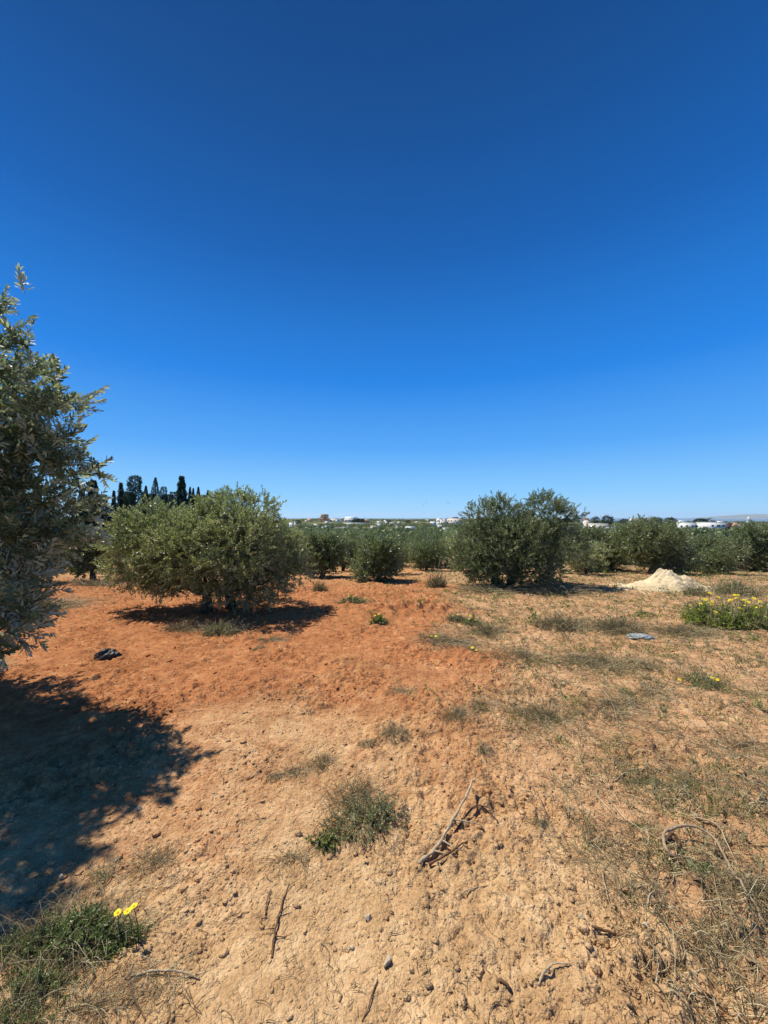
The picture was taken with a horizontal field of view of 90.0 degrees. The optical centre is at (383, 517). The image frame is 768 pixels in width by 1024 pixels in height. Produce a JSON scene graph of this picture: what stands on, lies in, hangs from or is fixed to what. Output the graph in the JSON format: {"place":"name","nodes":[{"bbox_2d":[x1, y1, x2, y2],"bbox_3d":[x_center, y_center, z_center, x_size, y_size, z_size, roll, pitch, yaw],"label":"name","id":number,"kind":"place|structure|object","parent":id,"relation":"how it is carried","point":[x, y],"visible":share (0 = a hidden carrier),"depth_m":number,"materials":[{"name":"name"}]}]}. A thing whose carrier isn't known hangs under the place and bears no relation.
{"place":"outdoors","nodes":[
{"label":"outdoors","id":0,"kind":"place"},
{"bbox_2d":[0,518,767,1023],"bbox_3d":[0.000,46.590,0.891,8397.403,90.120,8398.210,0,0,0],"label":"ground","id":1,"kind":"structure","parent":0,"point":[410,668],"depth_m":2.25,"materials":[{"name":"soil"}]},
{"bbox_2d":[0,893,103,1004],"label":"weed clump","id":2,"kind":"object","parent":1,"relation":"on","point":[8,943],"visible":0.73,"depth_m":1.45,"materials":[{"name":"green plant"}]},
{"bbox_2d":[0,915,111,1023],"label":"weed clump","id":3,"kind":"object","parent":1,"relation":"on","point":[22,975],"visible":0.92,"depth_m":1.34,"materials":[{"name":"green plant"}]},
{"bbox_2d":[0,262,117,676],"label":"olive tree","id":4,"kind":"object","parent":1,"relation":"on","point":[35,530],"visible":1,"depth_m":3.08,"materials":[{"name":"green plant"}]},
{"bbox_2d":[0,955,125,1023],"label":"weed clump","id":5,"kind":"object","parent":1,"relation":"on","point":[31,1018],"visible":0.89,"depth_m":1.27,"materials":[{"name":"green plant"}]},
{"bbox_2d":[38,593,111,613],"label":"weed clump","id":6,"kind":"object","parent":1,"relation":"on","point":[66,604],"visible":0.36,"depth_m":7.78,"materials":[{"name":"grey plant"}]},
{"bbox_2d":[55,576,129,587],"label":"weed clump","id":7,"kind":"object","parent":1,"relation":"on","point":[91,582],"visible":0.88,"depth_m":10.58,"materials":[{"name":"green plant"}]},
{"bbox_2d":[60,523,125,579],"bbox_3d":[-9.149,1.141,12.187,2.363,1.954,1.774,0,0,0],"label":"olive tree","id":8,"kind":"object","parent":1,"relation":"on","point":[84,566],"visible":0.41,"depth_m":11.77,"materials":[{"name":"green plant"}]},
{"bbox_2d":[86,480,106,530],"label":"fir tree","id":9,"kind":"object","parent":1,"relation":"on","point":[94,486],"visible":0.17,"depth_m":51.83,"materials":[{"name":"green plant"}]},
{"bbox_2d":[66,853,129,900],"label":"weed clump","id":10,"kind":"object","parent":1,"relation":"on","point":[100,873],"visible":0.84,"depth_m":1.78,"materials":[{"name":"grey plant"}]},
{"bbox_2d":[37,951,165,1023],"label":"weed clump","id":11,"kind":"object","parent":1,"relation":"on","point":[90,998],"visible":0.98,"depth_m":1.29,"materials":[{"name":"grey plant"}]},
{"bbox_2d":[0,844,213,1023],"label":"weed clump","id":12,"kind":"object","parent":1,"relation":"on","point":[98,930],"visible":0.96,"depth_m":1.49,"materials":[{"name":"green plant"}]},
{"bbox_2d":[93,648,121,660],"bbox_3d":[-3.320,1.649,4.610,0.316,0.162,0.230,0,0,0],"label":"plastic bag","id":13,"kind":"object","parent":1,"relation":"on","point":[107,653],"visible":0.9,"depth_m":4.56,"materials":[{"name":"black plastic"}]},
{"bbox_2d":[110,482,126,529],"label":"fir tree","id":14,"kind":"object","parent":1,"relation":"on","point":[120,495],"visible":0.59,"depth_m":54.80,"materials":[{"name":"green plant"}]},
{"bbox_2d":[121,475,148,526],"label":"pine tree","id":15,"kind":"object","parent":1,"relation":"on","point":[133,489],"visible":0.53,"depth_m":54.50,"materials":[{"name":"green plant"}]},
{"bbox_2d":[111,827,193,890],"bbox_3d":[-1.122,1.643,1.861,0.358,0.081,0.341,0,0,-28],"label":"weed clump","id":16,"kind":"object","parent":1,"relation":"on","point":[158,856],"visible":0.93,"depth_m":1.85,"materials":[{"name":"grey plant"}]},
{"bbox_2d":[148,478,161,528],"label":"cypress tree","id":17,"kind":"object","parent":1,"relation":"on","point":[155,490],"visible":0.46,"depth_m":54.80,"materials":[{"name":"green plant"}]},
{"bbox_2d":[98,942,214,1023],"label":"weed clump","id":18,"kind":"object","parent":1,"relation":"on","point":[160,984],"visible":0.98,"depth_m":1.36,"materials":[{"name":"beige plant"}]},
{"bbox_2d":[124,961,199,992],"bbox_3d":[-0.801,1.647,1.359,0.270,0.034,0.095,0,0,7],"label":"stick","id":19,"kind":"object","parent":1,"relation":"on","point":[165,970],"visible":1,"depth_m":1.39,"materials":[{"name":"brown wood"}]},
{"bbox_2d":[174,476,189,512],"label":"fir tree","id":20,"kind":"object","parent":1,"relation":"on","point":[181,494],"visible":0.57,"depth_m":54.68,"materials":[{"name":"green plant"}]},
{"bbox_2d":[151,614,220,633],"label":"weed clump","id":21,"kind":"object","parent":1,"relation":"on","point":[179,626],"visible":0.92,"depth_m":5.89,"materials":[{"name":"grey plant"}]},
{"bbox_2d":[90,481,318,615],"bbox_3d":[-3.405,0.595,7.550,4.336,2.554,3.285,0,0,0],"label":"olive tree","id":22,"kind":"object","parent":1,"relation":"on","point":[249,569],"visible":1,"depth_m":6.93,"materials":[{"name":"green plant"}]},
{"bbox_2d":[179,614,256,640],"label":"weed clump","id":23,"kind":"object","parent":1,"relation":"on","point":[221,628],"visible":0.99,"depth_m":5.68,"materials":[{"name":"green plant"}]},
{"bbox_2d":[260,883,290,958],"bbox_3d":[-0.448,1.666,1.594,0.123,0.019,0.287,0,0,-16],"label":"stick","id":24,"kind":"object","parent":1,"relation":"on","point":[274,936],"visible":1,"depth_m":1.55,"materials":[{"name":"brown wood"}]},
{"bbox_2d":[258,833,319,879],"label":"weed clump","id":25,"kind":"object","parent":1,"relation":"on","point":[293,853],"visible":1,"depth_m":1.87,"materials":[{"name":"beige plant"}]},
{"bbox_2d":[270,758,322,783],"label":"weed clump","id":26,"kind":"object","parent":1,"relation":"on","point":[295,770],"visible":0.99,"depth_m":2.50,"materials":[{"name":"grey plant"}]},
{"bbox_2d":[311,578,328,591],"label":"weed clump","id":27,"kind":"object","parent":1,"relation":"on","point":[320,586],"visible":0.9,"depth_m":9.61,"materials":[{"name":"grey plant"}]},
{"bbox_2d":[296,746,348,778],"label":"weed clump","id":28,"kind":"object","parent":1,"relation":"on","point":[319,766],"visible":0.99,"depth_m":2.58,"materials":[{"name":"grey plant"}]},
{"bbox_2d":[294,815,351,863],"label":"weed clump","id":29,"kind":"object","parent":1,"relation":"on","point":[325,844],"visible":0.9,"depth_m":1.95,"materials":[{"name":"green plant"}]},
{"bbox_2d":[298,526,352,576],"bbox_3d":[-2.172,1.268,13.626,2.275,1.967,2.334,0,0,0],"label":"olive tree","id":30,"kind":"object","parent":1,"relation":"on","point":[328,550],"visible":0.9,"depth_m":13.08,"materials":[{"name":"green plant"}]},
{"bbox_2d":[329,593,373,603],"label":"weed clump","id":31,"kind":"object","parent":1,"relation":"on","point":[354,600],"visible":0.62,"depth_m":7.74,"materials":[{"name":"green plant"}]},
{"bbox_2d":[341,526,364,570],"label":"olive tree","id":32,"kind":"object","parent":1,"relation":"on","point":[351,551],"visible":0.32,"depth_m":17.26,"materials":[{"name":"green plant"}]},
{"bbox_2d":[309,757,402,819],"bbox_3d":[-0.168,1.592,2.301,0.547,0.182,0.540,0,0,-43],"label":"weed clump","id":33,"kind":"object","parent":1,"relation":"on","point":[359,789],"visible":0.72,"depth_m":2.29,"materials":[{"name":"grey plant"}]},
{"bbox_2d":[293,768,433,877],"bbox_3d":[-0.121,1.531,2.072,0.776,0.308,0.619,0,0,13],"label":"weed clump","id":34,"kind":"object","parent":1,"relation":"on","point":[380,810],"visible":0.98,"depth_m":2.05,"materials":[{"name":"green plant"}]},
{"bbox_2d":[345,526,406,582],"bbox_3d":[-0.238,1.271,12.137,2.006,2.035,2.353,0,0,0],"label":"olive tree","id":35,"kind":"object","parent":1,"relation":"on","point":[378,557],"visible":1,"depth_m":11.60,"materials":[{"name":"green plant"}]},
{"bbox_2d":[367,612,389,625],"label":"weed clump","id":36,"kind":"object","parent":1,"relation":"on","point":[379,619],"visible":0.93,"depth_m":6.16,"materials":[{"name":"green plant"}]},
{"bbox_2d":[0,577,767,1023],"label":"soil clods","id":37,"kind":"object","parent":1,"relation":"on","point":[596,969],"visible":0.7,"depth_m":1.70,"materials":[{"name":"brown soil"}]},
{"bbox_2d":[0,577,767,1023],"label":"dead twigs","id":38,"kind":"object","parent":1,"relation":"on","point":[358,877],"depth_m":1.87,"materials":[{"name":"brown wood"}]},
{"bbox_2d":[0,577,767,1023],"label":"straw bits","id":39,"kind":"object","parent":1,"relation":"on","point":[374,869],"visible":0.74,"depth_m":1.77,"materials":[{"name":"beige plant"}]},
{"bbox_2d":[356,535,413,574],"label":"olive tree","id":40,"kind":"object","parent":1,"relation":"on","point":[407,556],"visible":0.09,"depth_m":15.03,"materials":[{"name":"green plant"}]},
{"bbox_2d":[368,712,421,748],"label":"weed clump","id":41,"kind":"object","parent":1,"relation":"on","point":[395,732],"visible":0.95,"depth_m":2.85,"materials":[{"name":"grey plant"}]},
{"bbox_2d":[37,570,767,937],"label":"ground herbs","id":42,"kind":"object","parent":1,"relation":"on","point":[683,782],"visible":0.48,"depth_m":3.88,"materials":[{"name":"green plant"}]},
{"bbox_2d":[383,681,421,696],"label":"weed clump","id":43,"kind":"object","parent":1,"relation":"on","point":[399,690],"visible":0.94,"depth_m":3.63,"materials":[{"name":"beige plant"}]},
{"bbox_2d":[57,570,767,931],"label":"grass","id":44,"kind":"structure","parent":1,"relation":"on","point":[713,798],"depth_m":3.12,"materials":[{"name":"green plant"}]},
{"bbox_2d":[406,533,451,570],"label":"olive tree","id":45,"kind":"object","parent":1,"relation":"on","point":[425,555],"visible":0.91,"depth_m":17.54,"materials":[{"name":"green plant"}]},
{"bbox_2d":[408,531,450,563],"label":"olive tree","id":46,"kind":"object","parent":1,"relation":"on","point":[431,533],"visible":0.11,"depth_m":20.46,"materials":[{"name":"green plant"}]},
{"bbox_2d":[424,561,450,587],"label":"weed clump","id":47,"kind":"object","parent":1,"relation":"on","point":[435,582],"visible":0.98,"depth_m":10.48,"materials":[{"name":"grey plant"}]},
{"bbox_2d":[405,628,495,656],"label":"weed clump","id":48,"kind":"object","parent":1,"relation":"on","point":[460,643],"visible":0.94,"depth_m":5.23,"materials":[{"name":"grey plant"}]},
{"bbox_2d":[428,836,476,865],"bbox_3d":[0.337,1.626,1.877,0.271,0.051,0.076,0,0,-12],"label":"stick","id":49,"kind":"object","parent":1,"relation":"on","point":[444,855],"visible":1,"depth_m":1.85,"materials":[{"name":"brown wood"}]},
{"bbox_2d":[428,702,484,729],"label":"weed clump","id":50,"kind":"object","parent":1,"relation":"on","point":[458,711],"visible":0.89,"depth_m":3.06,"materials":[{"name":"grey plant"}]},
{"bbox_2d":[441,528,488,570],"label":"olive tree","id":51,"kind":"object","parent":1,"relation":"on","point":[447,544],"visible":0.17,"depth_m":17.49,"materials":[{"name":"green plant"}]},
{"bbox_2d":[447,804,497,845],"bbox_3d":[0.442,1.605,2.030,0.329,0.067,0.108,0,0,-27],"label":"stick","id":52,"kind":"object","parent":1,"relation":"on","point":[466,815],"visible":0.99,"depth_m":2.07,"materials":[{"name":"brown wood"}]},
{"bbox_2d":[456,692,503,713],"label":"weed clump","id":53,"kind":"object","parent":1,"relation":"on","point":[485,706],"visible":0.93,"depth_m":3.26,"materials":[{"name":"green plant"}]},
{"bbox_2d":[453,620,515,641],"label":"weed clump","id":54,"kind":"object","parent":1,"relation":"on","point":[490,628],"visible":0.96,"depth_m":5.73,"materials":[{"name":"grey plant"}]},
{"bbox_2d":[468,739,501,762],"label":"weed clump","id":55,"kind":"object","parent":1,"relation":"on","point":[486,747],"visible":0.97,"depth_m":2.62,"materials":[{"name":"green plant"}]},
{"bbox_2d":[438,581,532,596],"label":"weed clump","id":56,"kind":"object","parent":1,"relation":"on","point":[496,589],"visible":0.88,"depth_m":9.53,"materials":[{"name":"green plant"}]},
{"bbox_2d":[225,518,766,538],"bbox_3d":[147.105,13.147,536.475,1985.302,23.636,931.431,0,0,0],"label":"distant grove","id":57,"kind":"object","parent":1,"relation":"on","point":[693,532],"visible":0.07,"depth_m":93.91,"materials":[{"name":"green plant"}]},
{"bbox_2d":[442,487,592,588],"bbox_3d":[3.822,0.636,10.704,3.928,2.930,3.026,0,0,-29],"label":"olive tree","id":58,"kind":"object","parent":1,"relation":"on","point":[512,557],"visible":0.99,"depth_m":10.18,"materials":[{"name":"green plant"}]},
{"bbox_2d":[474,637,592,673],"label":"weed clump","id":59,"kind":"object","parent":1,"relation":"on","point":[522,653],"visible":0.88,"depth_m":4.54,"materials":[{"name":"green plant"}]},
{"bbox_2d":[314,568,767,741],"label":"green herbs","id":60,"kind":"object","parent":1,"relation":"on","point":[567,607],"visible":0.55,"depth_m":6.72,"materials":[{"name":"green plant"}]},
{"bbox_2d":[525,809,557,833],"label":"weed clump","id":61,"kind":"object","parent":1,"relation":"on","point":[538,821],"visible":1,"depth_m":2.04,"materials":[{"name":"green plant"}]},
{"bbox_2d":[496,690,600,736],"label":"weed clump","id":62,"kind":"object","parent":1,"relation":"on","point":[543,714],"visible":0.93,"depth_m":3.13,"materials":[{"name":"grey plant"}]},
{"bbox_2d":[507,581,604,597],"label":"weed clump","id":63,"kind":"object","parent":1,"relation":"on","point":[558,590],"visible":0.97,"depth_m":9.34,"materials":[{"name":"green plant"}]},
{"bbox_2d":[512,604,606,635],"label":"weed clump","id":64,"kind":"object","parent":1,"relation":"on","point":[566,624],"visible":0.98,"depth_m":5.88,"materials":[{"name":"grey plant"}]},
{"bbox_2d":[528,773,593,799],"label":"weed clump","id":65,"kind":"object","parent":1,"relation":"on","point":[567,786],"visible":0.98,"depth_m":2.34,"materials":[{"name":"beige plant"}]},
{"bbox_2d":[552,533,615,574],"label":"olive tree","id":66,"kind":"object","parent":1,"relation":"on","point":[585,565],"visible":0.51,"depth_m":14.95,"materials":[{"name":"green plant"}]},
{"bbox_2d":[562,522,620,570],"bbox_3d":[9.452,1.401,17.570,2.432,2.334,3.376,0,0,40],"label":"olive tree","id":67,"kind":"object","parent":1,"relation":"on","point":[598,534],"visible":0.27,"depth_m":17.10,"materials":[{"name":"green plant"}]},
{"bbox_2d":[416,575,767,1023],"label":"dry stalks","id":68,"kind":"object","parent":1,"relation":"on","point":[758,938],"visible":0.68,"depth_m":1.98,"materials":[{"name":"plant"}]},
{"bbox_2d":[543,645,658,682],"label":"weed clump","id":69,"kind":"object","parent":1,"relation":"on","point":[599,660],"visible":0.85,"depth_m":4.38,"materials":[{"name":"grey plant"}]},
{"bbox_2d":[526,817,680,904],"bbox_3d":[1.032,1.630,1.857,0.563,0.062,0.481,0,0,-8],"label":"weed clump","id":70,"kind":"object","parent":1,"relation":"on","point":[580,852],"visible":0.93,"depth_m":1.85,"materials":[{"name":"green plant"}]},
{"bbox_2d":[591,540,630,570],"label":"olive tree","id":71,"kind":"object","parent":1,"relation":"on","point":[617,560],"visible":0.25,"depth_m":17.46,"materials":[{"name":"green plant"}]},
{"bbox_2d":[591,925,630,947],"bbox_3d":[0.886,1.617,1.480,0.149,0.030,0.112,0,0,42],"label":"stick","id":72,"kind":"object","parent":1,"relation":"on","point":[601,929],"visible":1,"depth_m":1.50,"materials":[{"name":"brown wood"}]},
{"bbox_2d":[553,685,674,729],"bbox_3d":[1.984,1.623,3.356,0.922,0.127,0.823,0,0,-29],"label":"weed clump","id":73,"kind":"object","parent":1,"relation":"on","point":[614,705],"visible":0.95,"depth_m":3.33,"materials":[{"name":"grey plant"}]},
{"bbox_2d":[567,609,670,636],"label":"weed clump","id":74,"kind":"object","parent":1,"relation":"on","point":[621,626],"visible":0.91,"depth_m":5.85,"materials":[{"name":"grey plant"}]},
{"bbox_2d":[573,860,702,930],"bbox_3d":[1.084,1.618,1.682,0.519,0.066,0.376,0,0,0],"label":"weed clump","id":75,"kind":"object","parent":1,"relation":"on","point":[626,892],"visible":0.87,"depth_m":1.67,"materials":[{"name":"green plant"}]},
{"bbox_2d":[583,751,696,811],"bbox_3d":[1.586,1.610,2.390,0.642,0.098,0.584,0,0,34],"label":"weed clump","id":76,"kind":"object","parent":1,"relation":"on","point":[635,780],"visible":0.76,"depth_m":2.37,"materials":[{"name":"grey plant"}]},
{"bbox_2d":[603,651,677,674],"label":"weed clump","id":77,"kind":"object","parent":1,"relation":"on","point":[645,664],"visible":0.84,"depth_m":4.23,"materials":[{"name":"grey plant"}]},
{"bbox_2d":[617,811,663,837],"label":"weed clump","id":78,"kind":"object","parent":1,"relation":"on","point":[642,823],"visible":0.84,"depth_m":2.05,"materials":[{"name":"green plant"}]},
{"bbox_2d":[605,514,695,572],"bbox_3d":[10.830,1.139,15.834,3.173,2.597,3.412,0,0,0],"label":"olive tree","id":79,"kind":"object","parent":1,"relation":"on","point":[655,535],"visible":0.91,"depth_m":15.15,"materials":[{"name":"green plant"}]},
{"bbox_2d":[605,681,708,713],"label":"weed clump","id":80,"kind":"object","parent":1,"relation":"on","point":[651,693],"visible":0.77,"depth_m":3.50,"materials":[{"name":"green plant"}]},
{"bbox_2d":[606,568,721,594],"bbox_3d":[7.575,1.732,10.218,3.914,0.731,2.934,0,0,0],"label":"sand heap","id":81,"kind":"object","parent":1,"relation":"on","point":[658,579],"visible":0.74,"depth_m":9.93,"materials":[{"name":"beige sand"}]},
{"bbox_2d":[632,528,704,573],"bbox_3d":[11.406,1.412,15.790,2.475,2.157,2.310,0,0,0],"label":"olive tree","id":82,"kind":"object","parent":1,"relation":"on","point":[680,562],"visible":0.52,"depth_m":15.21,"materials":[{"name":"green plant"}]},
{"bbox_2d":[661,831,699,886],"bbox_3d":[1.393,1.609,1.827,0.095,0.041,0.276,0,0,23],"label":"dark root","id":83,"kind":"object","parent":1,"relation":"on","point":[668,836],"visible":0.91,"depth_m":1.87,"materials":[{"name":"brown wood"}]},
{"bbox_2d":[633,618,745,646],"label":"weed clump","id":84,"kind":"object","parent":1,"relation":"on","point":[693,632],"visible":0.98,"depth_m":5.62,"materials":[{"name":"grey plant"}]},
{"bbox_2d":[676,579,721,596],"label":"weed clump","id":85,"kind":"object","parent":1,"relation":"on","point":[690,590],"visible":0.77,"depth_m":9.12,"materials":[{"name":"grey plant"}]},
{"bbox_2d":[641,752,759,812],"bbox_3d":[1.927,1.606,2.353,0.807,0.117,0.549,0,0,0],"label":"weed clump","id":86,"kind":"object","parent":1,"relation":"on","point":[702,782],"visible":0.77,"depth_m":2.34,"materials":[{"name":"grey plant"}]},
{"bbox_2d":[661,662,749,694],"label":"weed clump","id":87,"kind":"object","parent":1,"relation":"on","point":[696,679],"visible":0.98,"depth_m":3.83,"materials":[{"name":"green plant"}]},
{"bbox_2d":[672,574,739,627],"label":"daisy plant","id":88,"kind":"object","parent":1,"relation":"on","point":[692,615],"visible":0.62,"depth_m":6.32,"materials":[{"name":"green plant"}]},
{"bbox_2d":[688,532,725,558],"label":"olive tree","id":89,"kind":"object","parent":1,"relation":"on","point":[704,539],"visible":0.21,"depth_m":19.77,"materials":[{"name":"green plant"}]},
{"bbox_2d":[652,828,767,899],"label":"weed clump","id":90,"kind":"object","parent":1,"relation":"on","point":[703,867],"visible":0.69,"depth_m":1.77,"materials":[{"name":"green plant"}]},
{"bbox_2d":[696,521,726,528],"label":"house","id":91,"kind":"structure","parent":1,"relation":"on","point":[719,524],"depth_m":284.89,"materials":[{"name":"white paint"}]},
{"bbox_2d":[661,823,766,924],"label":"curled root","id":92,"kind":"object","parent":1,"relation":"on","point":[672,828],"visible":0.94,"depth_m":1.87,"materials":[{"name":"grey wood"}]},
{"bbox_2d":[662,897,767,1003],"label":"weed clump","id":93,"kind":"object","parent":1,"relation":"on","point":[723,956],"visible":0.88,"depth_m":1.45,"materials":[{"name":"grey plant"}]},
{"bbox_2d":[690,534,754,574],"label":"olive tree","id":94,"kind":"object","parent":1,"relation":"on","point":[718,558],"visible":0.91,"depth_m":15.16,"materials":[{"name":"green plant"}]},
{"bbox_2d":[690,579,760,631],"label":"daisy plant","id":95,"kind":"object","parent":1,"relation":"on","point":[725,619],"visible":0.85,"depth_m":6.03,"materials":[{"name":"green plant"}]},
{"bbox_2d":[689,563,767,596],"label":"weed clump","id":96,"kind":"object","parent":1,"relation":"on","point":[735,588],"visible":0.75,"depth_m":9.26,"materials":[{"name":"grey plant"}]},
{"bbox_2d":[693,721,767,759],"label":"weed clump","id":97,"kind":"object","parent":1,"relation":"on","point":[744,743],"visible":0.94,"depth_m":2.80,"materials":[{"name":"grey plant"}]},
{"bbox_2d":[698,850,767,928],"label":"weed clump","id":98,"kind":"object","parent":1,"relation":"on","point":[757,889],"visible":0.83,"depth_m":1.69,"materials":[{"name":"grey plant"}]},
{"bbox_2d":[711,536,767,571],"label":"olive tree","id":99,"kind":"object","parent":1,"relation":"on","point":[761,567],"visible":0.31,"depth_m":17.30,"materials":[{"name":"green plant"}]},
{"bbox_2d":[716,578,767,630],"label":"daisy plant","id":100,"kind":"object","parent":1,"relation":"on","point":[761,617],"visible":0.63,"depth_m":6.02,"materials":[{"name":"green plant"}]},
{"bbox_2d":[721,519,767,570],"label":"olive tree","id":101,"kind":"object","parent":1,"relation":"on","point":[754,532],"visible":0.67,"depth_m":17.42,"materials":[{"name":"green plant"}]},
{"bbox_2d":[730,578,767,615],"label":"daisy plant","id":102,"kind":"object","parent":1,"relation":"on","point":[762,608],"visible":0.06,"depth_m":6.34,"materials":[{"name":"green plant"}]},
{"bbox_2d":[0,0,767,517],"label":"sky","id":103,"kind":"structure","parent":0,"point":[336,258],"materials":[{"name":"blue"}]},
{"bbox_2d":[92,518,767,521],"bbox_3d":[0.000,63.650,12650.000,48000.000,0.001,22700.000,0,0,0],"label":"sea","id":104,"kind":"structure","parent":0,"point":[715,520],"depth_m":10271.81,"materials":[{"name":"liquid"}]},
{"bbox_2d":[568,559,638,571],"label":"weed clump","id":105,"kind":"object","parent":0,"point":[622,568],"visible":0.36,"depth_m":17.65,"materials":[{"name":"green plant"}]},
{"bbox_2d":[684,514,767,518],"bbox_3d":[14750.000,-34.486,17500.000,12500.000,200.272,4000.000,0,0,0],"label":"hills","id":106,"kind":"structure","parent":0,"point":[754,516],"depth_m":16749.29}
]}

